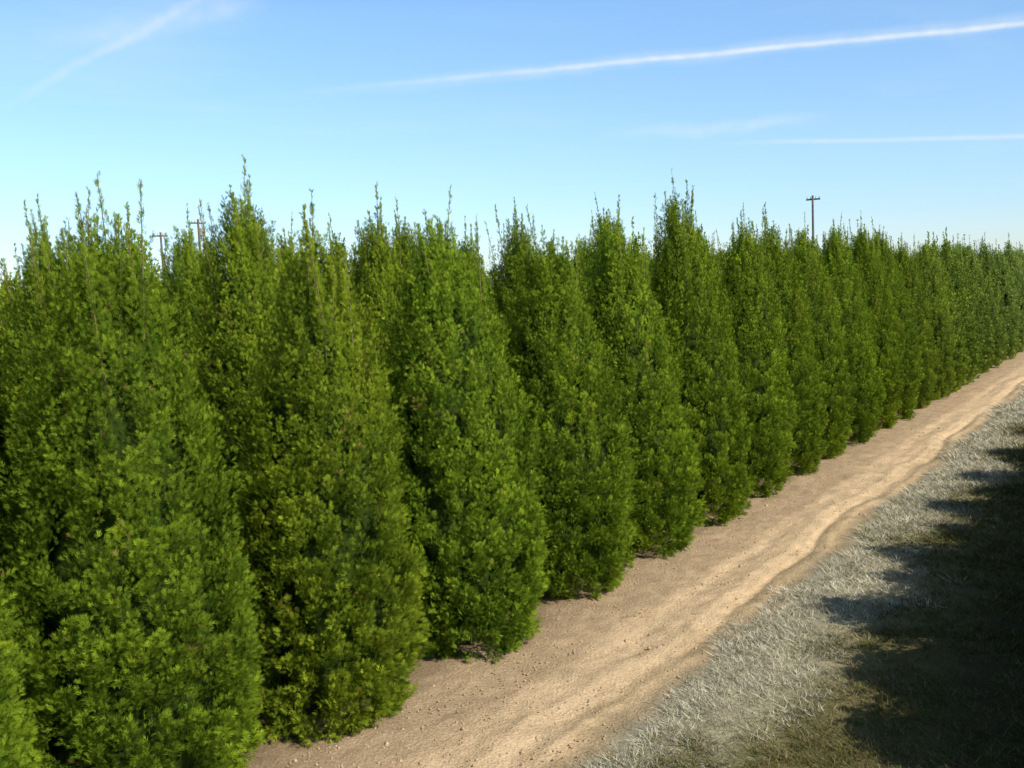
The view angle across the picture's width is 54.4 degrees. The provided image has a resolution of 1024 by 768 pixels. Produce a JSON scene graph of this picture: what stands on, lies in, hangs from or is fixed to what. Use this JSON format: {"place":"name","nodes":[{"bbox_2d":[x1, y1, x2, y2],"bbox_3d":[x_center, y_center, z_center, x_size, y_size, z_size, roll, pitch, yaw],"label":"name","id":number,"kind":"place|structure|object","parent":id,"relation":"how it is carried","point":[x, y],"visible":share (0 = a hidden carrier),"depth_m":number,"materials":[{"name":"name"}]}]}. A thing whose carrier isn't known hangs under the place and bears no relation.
{"place":"outdoors","nodes":[
{"label":"outdoors","id":0,"kind":"place"},
{"bbox_2d":[0,351,1023,767],"bbox_3d":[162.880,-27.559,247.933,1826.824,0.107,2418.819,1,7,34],"label":"ground","id":1,"kind":"structure","parent":0,"point":[674,607],"depth_m":8.01,"materials":[{"name":"soil"}]},
{"bbox_2d":[0,258,23,543],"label":"arborvitae tree","id":2,"kind":"object","parent":1,"relation":"on","point":[1,303],"visible":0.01,"depth_m":12.17,"materials":[{"name":"green plant"}]},
{"bbox_2d":[0,243,33,586],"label":"arborvitae tree","id":3,"kind":"object","parent":1,"relation":"on","point":[13,281],"visible":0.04,"depth_m":10.49,"materials":[{"name":"green plant"}]},
{"bbox_2d":[0,567,44,767],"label":"arborvitae tree","id":4,"kind":"object","parent":1,"relation":"on","point":[15,732],"visible":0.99,"depth_m":4.82,"materials":[{"name":"green plant"}]},
{"bbox_2d":[0,193,70,566],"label":"arborvitae tree","id":5,"kind":"object","parent":1,"relation":"on","point":[28,274],"visible":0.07,"depth_m":8.84,"materials":[{"name":"green plant"}]},
{"bbox_2d":[2,188,190,646],"bbox_3d":[-3.135,0.502,7.505,1.460,3.963,1.470,-9,7,-40],"label":"arborvitae tree","id":6,"kind":"object","parent":1,"relation":"on","point":[71,238],"visible":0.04,"depth_m":7.22,"materials":[{"name":"green plant"}]},
{"bbox_2d":[0,170,267,767],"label":"arborvitae tree","id":7,"kind":"object","parent":1,"relation":"on","point":[123,667],"visible":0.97,"depth_m":5.36,"materials":[{"name":"green plant"}]},
{"bbox_2d":[107,202,164,337],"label":"arborvitae tree","id":8,"kind":"object","parent":1,"relation":"on","point":[133,246],"visible":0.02,"depth_m":11.85,"materials":[{"name":"green plant"}]},
{"bbox_2d":[154,232,167,282],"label":"utility pole","id":9,"kind":"object","parent":1,"relation":"on","point":[161,235],"visible":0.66,"depth_m":79.58,"materials":[{"name":"brown wood"}]},
{"bbox_2d":[154,202,219,485],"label":"arborvitae tree","id":10,"kind":"object","parent":1,"relation":"on","point":[184,258],"visible":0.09,"depth_m":10.18,"materials":[{"name":"green plant"}]},
{"bbox_2d":[191,219,204,251],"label":"utility pole","id":11,"kind":"object","parent":1,"relation":"on","point":[198,222],"visible":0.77,"depth_m":78.46,"materials":[{"name":"brown wood"}]},
{"bbox_2d":[197,223,227,292],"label":"arborvitae tree","id":12,"kind":"object","parent":1,"relation":"on","point":[206,249],"depth_m":14.94,"materials":[{"name":"green plant"}]},
{"bbox_2d":[183,154,302,633],"bbox_3d":[-2.301,0.143,8.864,1.580,4.359,1.568,0,7,40],"label":"arborvitae tree","id":13,"kind":"object","parent":1,"relation":"on","point":[228,343],"visible":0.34,"depth_m":8.49,"materials":[{"name":"green plant"}]},
{"bbox_2d":[269,212,307,324],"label":"arborvitae tree","id":14,"kind":"object","parent":1,"relation":"on","point":[290,247],"visible":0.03,"depth_m":11.47,"materials":[{"name":"green plant"}]},
{"bbox_2d":[221,190,430,746],"bbox_3d":[-1.371,0.555,6.935,1.452,3.805,1.499,-5,5,-10],"label":"arborvitae tree","id":15,"kind":"object","parent":1,"relation":"on","point":[339,594],"visible":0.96,"depth_m":6.67,"materials":[{"name":"green plant"}]},
{"bbox_2d":[319,212,360,314],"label":"arborvitae tree","id":16,"kind":"object","parent":1,"relation":"on","point":[341,245],"visible":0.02,"depth_m":14.72,"materials":[{"name":"green plant"}]},
{"bbox_2d":[15,250,726,297],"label":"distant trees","id":17,"kind":"object","parent":1,"relation":"on","point":[493,275],"depth_m":184.16,"materials":[{"name":"green plant"}]},
{"bbox_2d":[338,182,414,523],"bbox_3d":[-1.252,0.055,10.179,1.433,4.191,1.422,-5,6,-12],"label":"arborvitae tree","id":18,"kind":"object","parent":1,"relation":"on","point":[376,267],"visible":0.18,"depth_m":9.83,"materials":[{"name":"green plant"}]},
{"bbox_2d":[387,197,421,286],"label":"arborvitae tree","id":19,"kind":"object","parent":1,"relation":"on","point":[401,246],"visible":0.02,"depth_m":12.93,"materials":[{"name":"green plant"}]},
{"bbox_2d":[374,185,551,664],"bbox_3d":[-0.475,0.322,8.297,1.537,3.943,1.629,-4,6,17],"label":"arborvitae tree","id":20,"kind":"object","parent":1,"relation":"on","point":[461,483],"visible":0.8,"depth_m":7.99,"materials":[{"name":"green plant"}]},
{"bbox_2d":[455,216,498,319],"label":"arborvitae tree","id":21,"kind":"object","parent":1,"relation":"on","point":[467,248],"visible":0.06,"depth_m":14.27,"materials":[{"name":"green plant"}]},
{"bbox_2d":[450,224,507,400],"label":"arborvitae tree","id":22,"kind":"object","parent":1,"relation":"on","point":[459,261],"depth_m":11.43,"materials":[{"name":"green plant"}]},
{"bbox_2d":[483,197,553,386],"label":"arborvitae tree","id":23,"kind":"object","parent":1,"relation":"on","point":[512,259],"visible":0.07,"depth_m":12.50,"materials":[{"name":"green plant"}]},
{"bbox_2d":[497,204,639,601],"bbox_3d":[0.459,0.176,9.745,1.512,3.877,1.523,-3,6,13],"label":"arborvitae tree","id":24,"kind":"object","parent":1,"relation":"on","point":[584,498],"visible":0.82,"depth_m":9.44,"materials":[{"name":"green plant"}]},
{"bbox_2d":[568,224,593,302],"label":"arborvitae tree","id":25,"kind":"object","parent":1,"relation":"on","point":[583,243],"visible":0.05,"depth_m":17.07,"materials":[{"name":"green plant"}]},
{"bbox_2d":[578,192,643,317],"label":"arborvitae tree","id":26,"kind":"object","parent":1,"relation":"on","point":[596,230],"visible":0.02,"depth_m":14.02,"materials":[{"name":"green plant"}]},
{"bbox_2d":[627,216,654,276],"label":"arborvitae tree","id":27,"kind":"object","parent":1,"relation":"on","point":[636,243],"visible":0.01,"depth_m":18.31,"materials":[{"name":"green plant"}]},
{"bbox_2d":[577,194,709,558],"bbox_3d":[1.302,-0.063,11.029,1.575,4.040,1.491,-4,6,12],"label":"arborvitae tree","id":28,"kind":"object","parent":1,"relation":"on","point":[624,314],"visible":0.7,"depth_m":10.69,"materials":[{"name":"green plant"}]},
{"bbox_2d":[634,241,656,303],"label":"arborvitae tree","id":29,"kind":"object","parent":1,"relation":"on","point":[646,270],"depth_m":15.27,"materials":[{"name":"green plant"}]},
{"bbox_2d":[287,362,1022,767],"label":"soil clods","id":30,"kind":"object","parent":1,"relation":"on","point":[623,626],"visible":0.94,"depth_m":8.09,"materials":[{"name":"brown soil"}]},
{"bbox_2d":[647,168,756,526],"bbox_3d":[2.276,-0.453,12.420,1.503,4.479,1.456,-9,7,-43],"label":"arborvitae tree","id":31,"kind":"object","parent":1,"relation":"on","point":[683,282],"visible":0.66,"depth_m":12.05,"materials":[{"name":"green plant"}]},
{"bbox_2d":[693,210,726,314],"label":"arborvitae tree","id":32,"kind":"object","parent":1,"relation":"on","point":[713,254],"visible":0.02,"depth_m":16.80,"materials":[{"name":"green plant"}]},
{"bbox_2d":[700,224,723,273],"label":"arborvitae tree","id":33,"kind":"object","parent":1,"relation":"on","point":[701,226],"visible":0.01,"depth_m":21.10,"materials":[{"name":"green plant"}]},
{"bbox_2d":[715,236,730,268],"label":"arborvitae tree","id":34,"kind":"object","parent":1,"relation":"on","point":[720,252],"visible":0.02,"depth_m":26.99,"materials":[{"name":"green plant"}]},
{"bbox_2d":[716,227,740,277],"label":"arborvitae tree","id":35,"kind":"object","parent":1,"relation":"on","point":[724,264],"visible":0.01,"depth_m":18.07,"materials":[{"name":"green plant"}]},
{"bbox_2d":[751,224,757,252],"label":"arborvitae tree","id":36,"kind":"object","parent":1,"relation":"on","point":[752,225],"depth_m":19.46,"materials":[{"name":"green plant"}]},
{"bbox_2d":[712,203,800,497],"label":"arborvitae tree","id":37,"kind":"object","parent":1,"relation":"on","point":[755,322],"visible":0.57,"depth_m":13.47,"materials":[{"name":"green plant"}]},
{"bbox_2d":[741,201,829,475],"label":"arborvitae tree","id":38,"kind":"object","parent":1,"relation":"on","point":[806,432],"visible":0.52,"depth_m":14.79,"materials":[{"name":"green plant"}]},
{"bbox_2d":[806,195,819,245],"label":"utility pole","id":39,"kind":"object","parent":1,"relation":"on","point":[812,199],"visible":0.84,"depth_m":79.01,"materials":[{"name":"brown wood"}]},
{"bbox_2d":[806,225,826,265],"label":"arborvitae tree","id":40,"kind":"object","parent":1,"relation":"on","point":[812,243],"visible":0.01,"depth_m":22.09,"materials":[{"name":"green plant"}]},
{"bbox_2d":[784,212,855,459],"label":"arborvitae tree","id":41,"kind":"object","parent":1,"relation":"on","point":[827,341],"visible":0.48,"depth_m":16.13,"materials":[{"name":"green plant"}]},
{"bbox_2d":[819,219,847,256],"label":"arborvitae tree","id":42,"kind":"object","parent":1,"relation":"on","point":[836,234],"visible":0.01,"depth_m":23.41,"materials":[{"name":"green plant"}]},
{"bbox_2d":[816,211,886,444],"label":"arborvitae tree","id":43,"kind":"object","parent":1,"relation":"on","point":[864,378],"visible":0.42,"depth_m":17.44,"materials":[{"name":"green plant"}]},
{"bbox_2d":[847,219,867,255],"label":"arborvitae tree","id":44,"kind":"object","parent":1,"relation":"on","point":[855,236],"visible":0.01,"depth_m":24.93,"materials":[{"name":"green plant"}]},
{"bbox_2d":[843,211,904,430],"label":"arborvitae tree","id":45,"kind":"object","parent":1,"relation":"on","point":[873,279],"visible":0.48,"depth_m":18.77,"materials":[{"name":"green plant"}]},
{"bbox_2d":[870,217,924,420],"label":"arborvitae tree","id":46,"kind":"object","parent":1,"relation":"on","point":[911,380],"visible":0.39,"depth_m":20.07,"materials":[{"name":"green plant"}]},
{"bbox_2d":[892,238,905,258],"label":"arborvitae tree","id":47,"kind":"object","parent":1,"relation":"on","point":[896,247],"depth_m":28.83,"materials":[{"name":"green plant"}]},
{"bbox_2d":[892,232,937,408],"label":"arborvitae tree","id":48,"kind":"object","parent":1,"relation":"on","point":[906,263],"visible":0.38,"depth_m":21.55,"materials":[{"name":"green plant"}]},
{"bbox_2d":[912,234,956,399],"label":"arborvitae tree","id":49,"kind":"object","parent":1,"relation":"on","point":[943,369],"visible":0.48,"depth_m":22.94,"materials":[{"name":"green plant"}]},
{"bbox_2d":[929,231,939,260],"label":"arborvitae tree","id":50,"kind":"object","parent":1,"relation":"on","point":[935,244],"visible":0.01,"depth_m":33.01,"materials":[{"name":"green plant"}]},
{"bbox_2d":[914,231,969,392],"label":"arborvitae tree","id":51,"kind":"object","parent":1,"relation":"on","point":[959,353],"visible":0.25,"depth_m":24.24,"materials":[{"name":"green plant"}]},
{"bbox_2d":[936,227,980,384],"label":"arborvitae tree","id":52,"kind":"object","parent":1,"relation":"on","point":[952,268],"visible":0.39,"depth_m":25.61,"materials":[{"name":"green plant"}]},
{"bbox_2d":[954,233,968,263],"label":"arborvitae tree","id":53,"kind":"object","parent":1,"relation":"on","point":[958,246],"visible":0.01,"depth_m":35.50,"materials":[{"name":"green plant"}]},
{"bbox_2d":[948,235,986,378],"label":"arborvitae tree","id":54,"kind":"object","parent":1,"relation":"on","point":[973,304],"visible":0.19,"depth_m":26.96,"materials":[{"name":"green plant"}]},
{"bbox_2d":[959,234,994,373],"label":"arborvitae tree","id":55,"kind":"object","parent":1,"relation":"on","point":[985,319],"visible":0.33,"depth_m":28.34,"materials":[{"name":"green plant"}]},
{"bbox_2d":[967,240,1004,367],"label":"arborvitae tree","id":56,"kind":"object","parent":1,"relation":"on","point":[998,342],"visible":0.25,"depth_m":29.71,"materials":[{"name":"green plant"}]},
{"bbox_2d":[972,233,1008,362],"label":"arborvitae tree","id":57,"kind":"object","parent":1,"relation":"on","point":[983,253],"visible":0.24,"depth_m":31.03,"materials":[{"name":"green plant"}]},
{"bbox_2d":[987,240,1020,358],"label":"arborvitae tree","id":58,"kind":"object","parent":1,"relation":"on","point":[1009,299],"visible":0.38,"depth_m":32.38,"materials":[{"name":"green plant"}]},
{"bbox_2d":[997,246,1023,355],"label":"arborvitae tree","id":59,"kind":"object","parent":1,"relation":"on","point":[1021,331],"visible":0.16,"depth_m":33.86,"materials":[{"name":"green plant"}]},
{"bbox_2d":[999,233,1023,305],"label":"arborvitae tree","id":60,"kind":"object","parent":1,"relation":"on","point":[1006,252],"visible":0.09,"depth_m":36.69,"materials":[{"name":"green plant"}]},
{"bbox_2d":[1004,243,1023,350],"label":"arborvitae tree","id":61,"kind":"object","parent":1,"relation":"on","point":[1013,261],"visible":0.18,"depth_m":34.98,"materials":[{"name":"green plant"}]},
{"bbox_2d":[1016,244,1023,275],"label":"arborvitae tree","id":62,"kind":"object","parent":1,"relation":"on","point":[1021,258],"visible":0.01,"depth_m":37.88,"materials":[{"name":"green plant"}]},
{"bbox_2d":[0,0,1023,291],"label":"sky","id":63,"kind":"structure","parent":0,"point":[907,115],"materials":[{"name":"blue"}]},
{"bbox_2d":[559,385,1023,767],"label":"frosted grass","id":64,"kind":"structure","parent":0,"point":[1007,420],"depth_m":8.28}
]}

